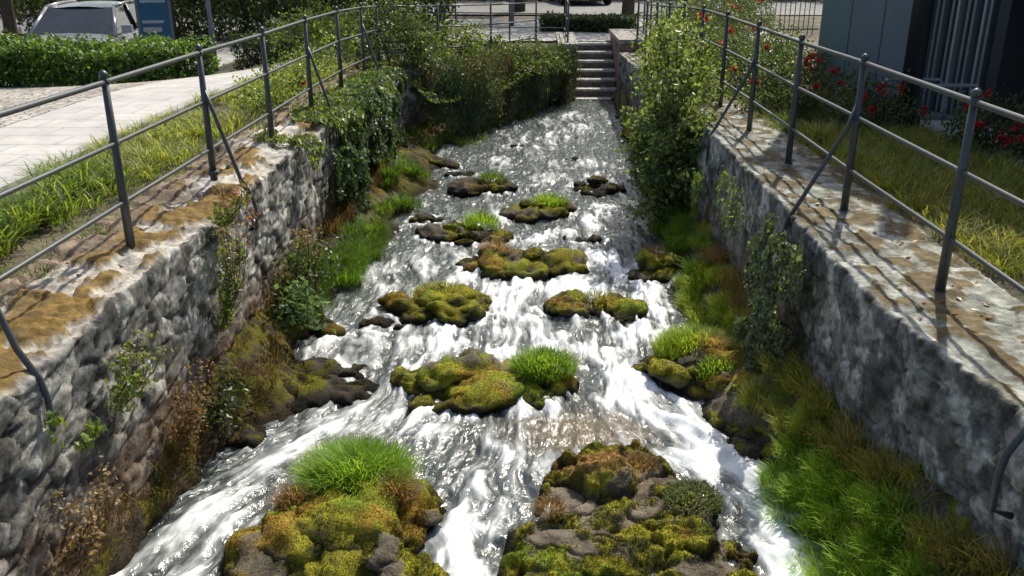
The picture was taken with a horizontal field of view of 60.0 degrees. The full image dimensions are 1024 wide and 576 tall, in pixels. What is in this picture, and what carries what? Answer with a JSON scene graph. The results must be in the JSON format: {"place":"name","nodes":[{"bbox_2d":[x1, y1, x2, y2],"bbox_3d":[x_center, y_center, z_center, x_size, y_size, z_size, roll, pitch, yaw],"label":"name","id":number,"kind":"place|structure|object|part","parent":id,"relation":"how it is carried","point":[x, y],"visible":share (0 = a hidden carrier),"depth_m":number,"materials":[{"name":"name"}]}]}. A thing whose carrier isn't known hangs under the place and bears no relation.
{"place":"outdoors","nodes":[
{"label":"outdoors","id":0,"kind":"place"},
{"bbox_2d":[45,94,562,575],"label":"mossy bank","id":1,"kind":"structure","parent":0,"point":[262,326],"depth_m":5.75,"materials":[{"name":"green plant"}]},
{"bbox_2d":[161,356,224,455],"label":"dry plant","id":2,"kind":"object","parent":1,"relation":"on","point":[188,427],"visible":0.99,"depth_m":4.85,"materials":[{"name":"brown plant"}]},
{"bbox_2d":[191,355,255,437],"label":"leafy weed","id":3,"kind":"object","parent":1,"relation":"on","point":[218,412],"visible":0.84,"depth_m":5.28,"materials":[{"name":"green plant"}]},
{"bbox_2d":[270,274,335,333],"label":"leafy weed","id":4,"kind":"object","parent":1,"relation":"on","point":[305,310],"visible":1,"depth_m":6.39,"materials":[{"name":"green plant"}]},
{"bbox_2d":[285,224,322,285],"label":"flowering weed","id":5,"kind":"object","parent":1,"relation":"on","point":[305,238],"visible":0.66,"depth_m":6.98,"materials":[{"name":"green plant"}]},
{"bbox_2d":[262,230,346,331],"bbox_3d":[-1.666,-0.129,7.037,0.535,0.628,1.067,0,21,1],"label":"leafy weed","id":6,"kind":"object","parent":1,"relation":"on","point":[317,275],"visible":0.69,"depth_m":6.97,"materials":[{"name":"green plant"}]},
{"bbox_2d":[348,32,584,139],"bbox_3d":[-0.479,-3.516,15.232,1.593,1.708,5.506,11,24,27],"label":"trailing shrub","id":7,"kind":"object","parent":1,"relation":"on","point":[543,65],"visible":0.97,"depth_m":14.80,"materials":[{"name":"green plant"}]},
{"bbox_2d":[0,1,822,33],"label":"road","id":8,"kind":"structure","parent":0,"point":[588,7],"depth_m":31.19,"materials":[{"name":"grey asphalt"}]},
{"bbox_2d":[549,0,611,4],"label":"parked car","id":9,"kind":"object","parent":8,"relation":"on","point":[604,1],"visible":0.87,"depth_m":32.88,"materials":[{"name":"paint"}]},
{"bbox_2d":[111,97,834,575],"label":"stream water","id":10,"kind":"structure","parent":0,"point":[485,473],"depth_m":5.88,"materials":[{"name":"white liquid"}]},
{"bbox_2d":[225,422,266,448],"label":"mossy rock","id":11,"kind":"object","parent":10,"relation":"in","point":[253,437],"visible":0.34,"depth_m":5.36,"materials":[{"name":"stone"}]},
{"bbox_2d":[309,316,345,338],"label":"mossy rock","id":12,"kind":"object","parent":10,"relation":"in","point":[328,330],"visible":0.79,"depth_m":6.87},
{"bbox_2d":[281,357,379,413],"bbox_3d":[-1.384,0.752,6.141,0.992,0.426,0.824,0,21,1],"label":"mossy rock","id":13,"kind":"object","parent":10,"relation":"in","point":[320,383],"visible":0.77,"depth_m":5.96,"materials":[{"name":"grey stone"}]},
{"bbox_2d":[221,430,449,575],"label":"mossy rock","id":14,"kind":"object","parent":10,"relation":"in","point":[364,507],"visible":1,"depth_m":4.33,"materials":[{"name":"green plant"}]},
{"bbox_2d":[358,316,403,329],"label":"mossy rock","id":15,"kind":"object","parent":10,"relation":"in","point":[382,322],"visible":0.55,"depth_m":7.06,"materials":[{"name":"brown stone"}]},
{"bbox_2d":[409,212,443,222],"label":"mossy rock","id":16,"kind":"object","parent":10,"relation":"in","point":[421,217],"visible":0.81,"depth_m":9.75,"materials":[{"name":"stone"}]},
{"bbox_2d":[377,278,491,327],"bbox_3d":[-0.651,0.243,7.405,0.970,0.558,0.784,0,21,1],"label":"mossy rock","id":17,"kind":"object","parent":10,"relation":"in","point":[461,305],"visible":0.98,"depth_m":7.24,"materials":[{"name":"green plant"}]},
{"bbox_2d":[428,157,459,168],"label":"mossy rock","id":18,"kind":"object","parent":10,"relation":"in","point":[444,162],"visible":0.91,"depth_m":12.23,"materials":[{"name":"stone"}]},
{"bbox_2d":[444,171,475,175],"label":"mossy rock","id":19,"kind":"object","parent":10,"relation":"in","point":[467,173],"visible":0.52,"depth_m":11.82,"materials":[{"name":"stone"}]},
{"bbox_2d":[415,207,513,245],"bbox_3d":[-0.499,-0.487,9.282,0.967,0.631,0.650,-5,21,-13],"label":"mossy rock","id":20,"kind":"object","parent":10,"relation":"in","point":[466,233],"visible":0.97,"depth_m":9.17,"materials":[{"name":"green plant"}]},
{"bbox_2d":[446,168,517,197],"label":"mossy rock","id":21,"kind":"object","parent":10,"relation":"in","point":[468,186],"visible":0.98,"depth_m":10.96,"materials":[{"name":"brown stone"}]},
{"bbox_2d":[390,343,586,417],"bbox_3d":[-0.168,0.730,6.065,1.366,0.635,0.784,0,21,1],"label":"mossy rock","id":22,"kind":"object","parent":10,"relation":"in","point":[469,381],"visible":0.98,"depth_m":5.92,"materials":[{"name":"green plant"}]},
{"bbox_2d":[455,236,589,281],"bbox_3d":[0.089,-0.165,8.432,1.275,0.621,0.846,0,21,1],"label":"mossy rock","id":23,"kind":"object","parent":10,"relation":"in","point":[494,260],"visible":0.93,"depth_m":8.24,"materials":[{"name":"green plant"}]},
{"bbox_2d":[498,191,576,223],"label":"mossy rock","id":24,"kind":"object","parent":10,"relation":"in","point":[544,206],"visible":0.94,"depth_m":9.93,"materials":[{"name":"green plant"}]},
{"bbox_2d":[563,234,601,243],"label":"mossy rock","id":25,"kind":"object","parent":10,"relation":"in","point":[593,238],"visible":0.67,"depth_m":9.12,"materials":[{"name":"stone"}]},
{"bbox_2d":[542,288,648,324],"bbox_3d":[0.694,0.244,7.455,0.883,0.494,0.679,0,21,1],"label":"mossy rock","id":26,"kind":"object","parent":10,"relation":"in","point":[623,310],"visible":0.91,"depth_m":7.28,"materials":[{"name":"green plant"}]},
{"bbox_2d":[573,175,625,197],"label":"mossy rock","id":27,"kind":"object","parent":10,"relation":"in","point":[598,186],"visible":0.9,"depth_m":11.00,"materials":[{"name":"stone"}]},
{"bbox_2d":[0,0,1023,302],"bbox_3d":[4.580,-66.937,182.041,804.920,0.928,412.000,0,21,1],"label":"ground","id":28,"kind":"structure","parent":0,"point":[20,254],"depth_m":6.56,"materials":[{"name":"green plant"}]},
{"bbox_2d":[0,0,18,37],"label":"tree","id":29,"kind":"object","parent":28,"relation":"on","point":[8,15],"visible":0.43,"depth_m":25.16,"materials":[{"name":"brown plant"}]},
{"bbox_2d":[0,146,153,257],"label":"daylily border","id":30,"kind":"object","parent":28,"relation":"on","point":[36,206],"visible":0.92,"depth_m":5.80,"materials":[{"name":"green plant"}]},
{"bbox_2d":[0,78,180,127],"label":"cobbled square","id":31,"kind":"structure","parent":28,"relation":"on","point":[12,96],"depth_m":10.37,"materials":[{"name":"grey stone"}]},
{"bbox_2d":[0,27,224,87],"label":"hedge","id":32,"kind":"object","parent":31,"relation":"on","point":[56,60],"visible":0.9,"depth_m":12.22,"materials":[{"name":"green plant"}]},
{"bbox_2d":[4,37,272,85],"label":"car park","id":33,"kind":"structure","parent":28,"relation":"on","point":[111,83],"depth_m":18.68,"materials":[{"name":"grey asphalt"}]},
{"bbox_2d":[18,0,138,85],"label":"parked car","id":34,"kind":"object","parent":33,"relation":"on","point":[117,20],"visible":0.2,"depth_m":17.25,"materials":[{"name":"paint"}]},
{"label":"windows","id":35,"kind":"part","parent":34,"relation":"part of","materials":[{"name":"black glass"}]},
{"bbox_2d":[134,0,174,41],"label":"information sign","id":36,"kind":"object","parent":28,"relation":"on","point":[153,15],"visible":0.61,"depth_m":15.82,"materials":[{"name":"metal"}]},
{"bbox_2d":[0,46,341,179],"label":"paved footpath","id":37,"kind":"structure","parent":28,"relation":"on","point":[56,132],"depth_m":8.92,"materials":[{"name":"grey concrete"}]},
{"bbox_2d":[170,0,177,39],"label":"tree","id":38,"kind":"object","parent":28,"relation":"on","point":[173,18],"visible":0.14,"depth_m":25.65,"materials":[{"name":"brown plant"}]},
{"bbox_2d":[0,46,357,191],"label":"path kerb","id":39,"kind":"structure","parent":28,"relation":"on","point":[4,185],"depth_m":7.74,"materials":[{"name":"concrete"}]},
{"bbox_2d":[30,58,360,180],"bbox_3d":[-3.027,-2.237,10.337,1.351,0.349,8.416,0,21,1],"label":"daylily border","id":40,"kind":"object","parent":28,"relation":"on","point":[160,137],"visible":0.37,"depth_m":7.94,"materials":[{"name":"green plant"}]},
{"bbox_2d":[206,0,218,71],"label":"street lamp","id":41,"kind":"object","parent":28,"relation":"on","point":[210,23],"visible":0.72,"depth_m":18.89,"materials":[{"name":"metal"}]},
{"bbox_2d":[13,0,459,41],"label":"dark hedge","id":42,"kind":"object","parent":28,"relation":"on","point":[247,9],"visible":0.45,"depth_m":25.84,"materials":[{"name":"green plant"}]},
{"bbox_2d":[0,1,536,431],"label":"metal railing","id":43,"kind":"object","parent":28,"relation":"on","point":[104,82],"visible":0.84,"depth_m":5.85,"materials":[{"name":"grey metal"}]},
{"bbox_2d":[223,64,314,117],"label":"rose bush","id":44,"kind":"object","parent":28,"relation":"on","point":[275,100],"visible":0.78,"depth_m":9.22,"materials":[{"name":"green plant"}]},
{"bbox_2d":[0,51,555,575],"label":"stone retaining wall","id":45,"kind":"structure","parent":28,"relation":"on","point":[162,283],"depth_m":4.71,"materials":[{"name":"grey stone"}]},
{"bbox_2d":[38,455,138,575],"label":"dry plant","id":46,"kind":"object","parent":45,"relation":"attached to","point":[80,548],"visible":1,"depth_m":3.67,"materials":[{"name":"brown plant"}]},
{"bbox_2d":[43,387,134,452],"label":"wall weeds","id":47,"kind":"object","parent":45,"relation":"attached to","point":[92,433],"depth_m":3.74,"materials":[{"name":"green plant"}]},
{"bbox_2d":[103,321,175,422],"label":"flowering weed","id":48,"kind":"object","parent":45,"relation":"attached to","point":[128,379],"visible":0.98,"depth_m":4.18,"materials":[{"name":"green plant"}]},
{"bbox_2d":[205,177,258,236],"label":"flowering weed","id":49,"kind":"object","parent":45,"relation":"attached to","point":[227,219],"visible":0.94,"depth_m":5.58,"materials":[{"name":"green plant"}]},
{"bbox_2d":[210,223,255,339],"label":"flowering weed","id":50,"kind":"object","parent":45,"relation":"attached to","point":[228,308],"visible":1,"depth_m":5.53,"materials":[{"name":"green plant"}]},
{"bbox_2d":[212,187,263,227],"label":"dry plant","id":51,"kind":"object","parent":45,"relation":"on","point":[234,196],"visible":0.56,"depth_m":5.76,"materials":[{"name":"brown plant"}]},
{"bbox_2d":[253,59,400,170],"bbox_3d":[-1.861,-2.113,10.250,0.715,0.425,5.796,0,21,1],"label":"ivy","id":52,"kind":"object","parent":45,"relation":"attached to","point":[338,113],"visible":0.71,"depth_m":9.03,"materials":[{"name":"green plant"}]},
{"bbox_2d":[307,66,408,219],"bbox_3d":[-1.758,-1.781,10.511,0.593,1.216,4.440,0,21,1],"label":"ivy","id":53,"kind":"object","parent":45,"relation":"attached to","point":[380,149],"visible":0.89,"depth_m":9.83,"materials":[{"name":"green plant"}]},
{"bbox_2d":[245,45,332,96],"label":"rose bush","id":54,"kind":"object","parent":28,"relation":"on","point":[300,71],"visible":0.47,"depth_m":10.59,"materials":[{"name":"green plant"}]},
{"bbox_2d":[224,11,356,70],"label":"dark hedge","id":55,"kind":"object","parent":28,"relation":"on","point":[253,59],"visible":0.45,"depth_m":16.57,"materials":[{"name":"green plant"}]},
{"bbox_2d":[280,41,345,80],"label":"rose bush","id":56,"kind":"object","parent":28,"relation":"on","point":[320,63],"visible":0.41,"depth_m":12.02,"materials":[{"name":"green plant"}]},
{"bbox_2d":[264,0,383,63],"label":"bush","id":57,"kind":"object","parent":28,"relation":"on","point":[317,33],"visible":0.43,"depth_m":15.38,"materials":[{"name":"green plant"}]},
{"bbox_2d":[381,0,394,32],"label":"tree","id":58,"kind":"object","parent":28,"relation":"on","point":[392,12],"depth_m":21.50,"materials":[{"name":"green plant"}]},
{"bbox_2d":[341,0,454,90],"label":"bush","id":59,"kind":"object","parent":28,"relation":"on","point":[417,48],"visible":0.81,"depth_m":13.24,"materials":[{"name":"green plant"}]},
{"bbox_2d":[0,0,814,15],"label":"dark hedge","id":60,"kind":"object","parent":28,"relation":"on","point":[18,1],"visible":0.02,"depth_m":36.32,"materials":[{"name":"green plant"}]},
{"bbox_2d":[409,10,498,60],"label":"bush","id":61,"kind":"object","parent":28,"relation":"on","point":[466,39],"visible":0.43,"depth_m":15.03,"materials":[{"name":"green plant"}]},
{"bbox_2d":[185,19,806,66],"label":"footpath","id":62,"kind":"structure","parent":28,"relation":"on","point":[225,55],"depth_m":21.97,"materials":[{"name":"grey concrete"}]},
{"bbox_2d":[401,0,652,42],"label":"handrail","id":63,"kind":"object","parent":62,"relation":"on","point":[565,27],"visible":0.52,"depth_m":19.68,"materials":[{"name":"metal"}]},
{"bbox_2d":[651,0,817,34],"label":"baluster fence","id":64,"kind":"object","parent":62,"relation":"on","point":[807,29],"visible":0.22,"depth_m":21.09,"materials":[{"name":"paint"}]},
{"bbox_2d":[510,0,513,25],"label":"street lamp","id":65,"kind":"object","parent":28,"relation":"on","point":[511,11],"visible":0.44,"depth_m":23.40,"materials":[{"name":"metal"}]},
{"bbox_2d":[514,0,524,11],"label":"tree","id":66,"kind":"object","parent":28,"relation":"on","point":[519,7],"depth_m":28.98,"materials":[{"name":"brown plant"}]},
{"bbox_2d":[555,32,615,100],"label":"stone steps","id":67,"kind":"structure","parent":28,"relation":"on","point":[597,81],"depth_m":18.61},
{"bbox_2d":[538,10,637,32],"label":"hedge","id":68,"kind":"object","parent":28,"relation":"on","point":[603,22],"visible":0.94,"depth_m":21.81,"materials":[{"name":"green plant"}]},
{"bbox_2d":[621,0,634,15],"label":"tree","id":69,"kind":"object","parent":28,"relation":"on","point":[628,6],"depth_m":26.05,"materials":[{"name":"brown plant"}]},
{"bbox_2d":[609,29,652,87],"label":"brick stair wall","id":70,"kind":"structure","parent":28,"relation":"on","point":[621,39],"depth_m":18.25,"materials":[{"name":"stone"}]},
{"bbox_2d":[637,0,698,60],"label":"tall shrub","id":71,"kind":"object","parent":28,"relation":"on","point":[650,30],"visible":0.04,"depth_m":14.30,"materials":[{"name":"green plant"}]},
{"bbox_2d":[635,0,719,100],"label":"tall shrub","id":72,"kind":"object","parent":28,"relation":"on","point":[681,21],"visible":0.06,"depth_m":11.76,"materials":[{"name":"green plant"}]},
{"bbox_2d":[630,1,742,159],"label":"tall shrub","id":73,"kind":"object","parent":28,"relation":"on","point":[702,57],"visible":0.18,"depth_m":9.97,"materials":[{"name":"green plant"}]},
{"bbox_2d":[639,0,760,36],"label":"rose bush","id":74,"kind":"object","parent":28,"relation":"on","point":[698,2],"visible":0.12,"depth_m":17.58,"materials":[{"name":"green plant"}]},
{"bbox_2d":[640,0,763,49],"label":"rose bush","id":75,"kind":"object","parent":28,"relation":"on","point":[723,10],"visible":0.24,"depth_m":15.42,"materials":[{"name":"green plant"}]},
{"bbox_2d":[647,8,762,71],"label":"rose bush","id":76,"kind":"object","parent":28,"relation":"on","point":[715,27],"visible":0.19,"depth_m":13.42,"materials":[{"name":"green plant"}]},
{"bbox_2d":[688,0,782,37],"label":"rose bush","id":77,"kind":"object","parent":28,"relation":"on","point":[764,4],"visible":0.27,"depth_m":18.72,"materials":[{"name":"green plant"}]},
{"bbox_2d":[699,18,809,81],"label":"rose bush","id":78,"kind":"object","parent":28,"relation":"on","point":[763,36],"visible":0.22,"depth_m":12.12,"materials":[{"name":"green plant"}]},
{"bbox_2d":[712,25,832,95],"bbox_3d":[3.171,-2.623,10.732,1.481,1.139,1.360,5,21,14],"label":"rose bush","id":79,"kind":"object","parent":28,"relation":"on","point":[751,53],"visible":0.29,"depth_m":10.51,"materials":[{"name":"green plant"}]},
{"bbox_2d":[721,37,855,118],"bbox_3d":[2.957,-2.069,9.371,1.461,1.094,1.275,0,21,1],"label":"rose bush","id":80,"kind":"object","parent":28,"relation":"on","point":[805,99],"visible":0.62,"depth_m":9.29,"materials":[{"name":"green plant"}]},
{"bbox_2d":[710,72,886,132],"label":"sedge lawn","id":81,"kind":"structure","parent":28,"relation":"on","point":[784,116],"depth_m":8.99,"materials":[{"name":"green plant"}]},
{"bbox_2d":[618,52,1023,575],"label":"stone retaining wall","id":82,"kind":"structure","parent":28,"relation":"on","point":[938,388],"depth_m":4.46,"materials":[{"name":"grey stone"}]},
{"bbox_2d":[5,97,1023,364],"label":"fallen leaves","id":83,"kind":"object","parent":82,"relation":"on","point":[815,221],"visible":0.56,"depth_m":4.62,"materials":[{"name":"brown plant"}]},
{"bbox_2d":[639,73,711,260],"bbox_3d":[1.795,-1.683,10.189,0.260,1.134,5.629,0,21,1],"label":"ivy","id":84,"kind":"object","parent":82,"relation":"attached to","point":[695,189],"visible":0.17,"depth_m":8.78,"materials":[{"name":"green plant"}]},
{"bbox_2d":[715,165,749,242],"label":"wall weeds","id":85,"kind":"object","parent":82,"relation":"attached to","point":[721,185],"depth_m":6.99,"materials":[{"name":"green plant"}]},
{"bbox_2d":[731,213,805,384],"bbox_3d":[1.598,0.118,5.577,0.216,1.055,1.032,0,21,1],"label":"ivy","id":86,"kind":"object","parent":82,"relation":"attached to","point":[761,306],"visible":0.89,"depth_m":5.43,"materials":[{"name":"green plant"}]},
{"bbox_2d":[636,0,1023,519],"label":"metal railing","id":87,"kind":"object","parent":82,"relation":"on","point":[974,101],"visible":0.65,"depth_m":5.43,"materials":[{"name":"grey metal"}]},
{"bbox_2d":[813,62,933,132],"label":"rose bush","id":88,"kind":"object","parent":28,"relation":"on","point":[875,108],"visible":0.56,"depth_m":8.32,"materials":[{"name":"green plant"}]},
{"bbox_2d":[794,117,1023,283],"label":"sedge lawn","id":89,"kind":"structure","parent":28,"relation":"on","point":[932,182],"depth_m":6.33,"materials":[{"name":"green plant"}]},
{"bbox_2d":[890,0,935,127],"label":"column","id":90,"kind":"structure","parent":28,"relation":"on","point":[921,19],"depth_m":8.33,"materials":[{"name":"metal"}]},
{"bbox_2d":[818,0,1023,129],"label":"building wall","id":91,"kind":"structure","parent":28,"relation":"on","point":[936,114],"depth_m":9.27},
{"bbox_2d":[816,0,912,98],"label":"cladding panels","id":92,"kind":"object","parent":91,"relation":"attached to","point":[876,31],"visible":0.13,"depth_m":9.85,"materials":[{"name":"grey metal"}]},
{"bbox_2d":[921,0,1023,123],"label":"window frames","id":93,"kind":"structure","parent":91,"relation":"attached to","point":[980,43],"depth_m":8.76,"materials":[{"name":"paint"}]},
{"bbox_2d":[929,83,1023,160],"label":"rose bush","id":94,"kind":"object","parent":28,"relation":"on","point":[980,127],"visible":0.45,"depth_m":7.36,"materials":[{"name":"green plant"}]},
{"bbox_2d":[981,93,1023,170],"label":"rose bush","id":95,"kind":"object","parent":28,"relation":"on","point":[1019,138],"visible":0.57,"depth_m":6.97,"materials":[{"name":"green plant"}]},
{"bbox_2d":[497,439,759,575],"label":"mossy rock","id":96,"kind":"object","parent":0,"point":[615,509],"visible":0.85,"depth_m":4.50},
{"bbox_2d":[626,242,682,282],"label":"mossy rock","id":97,"kind":"object","parent":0,"point":[653,263],"visible":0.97,"depth_m":8.08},
{"bbox_2d":[631,320,746,400],"bbox_3d":[1.325,0.644,6.225,1.083,0.716,0.902,0,21,1],"label":"mossy rock","id":98,"kind":"object","parent":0,"point":[697,362],"visible":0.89,"depth_m":6.03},
{"bbox_2d":[705,415,769,461],"bbox_3d":[1.503,1.030,5.444,0.596,0.450,0.690,0,21,1],"label":"mossy rock","id":99,"kind":"object","parent":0,"point":[749,442],"visible":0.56,"depth_m":5.31,"materials":[{"name":"stone"}]},
{"bbox_2d":[766,461,784,482],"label":"mossy rock","id":100,"kind":"object","parent":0,"point":[772,465],"visible":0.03,"depth_m":5.07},
{"bbox_2d":[920,120,1023,170],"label":"paved forecourt","id":101,"kind":"structure","parent":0,"point":[938,122],"depth_m":8.43,"materials":[{"name":"grey stone"}]},
{"bbox_2d":[869,78,983,121],"bbox_3d":[4.086,-1.817,8.726,0.937,0.438,0.437,0,21,1],"label":"bicycle rack","id":102,"kind":"object","parent":101,"relation":"on","point":[941,83],"visible":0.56,"depth_m":8.82,"materials":[{"name":"metal"}]},
{"label":"stream bed","id":103,"kind":"object","parent":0,"visible":0},
{"bbox_2d":[611,86,1023,575],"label":"mossy bank","id":104,"kind":"structure","parent":103,"relation":"on","point":[725,403],"depth_m":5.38,"materials":[{"name":"green plant"}]},
{"bbox_2d":[614,0,726,227],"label":"tall shrub","id":105,"kind":"object","parent":104,"relation":"on","point":[663,180],"visible":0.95,"depth_m":8.88,"materials":[{"name":"green plant"}]}
]}

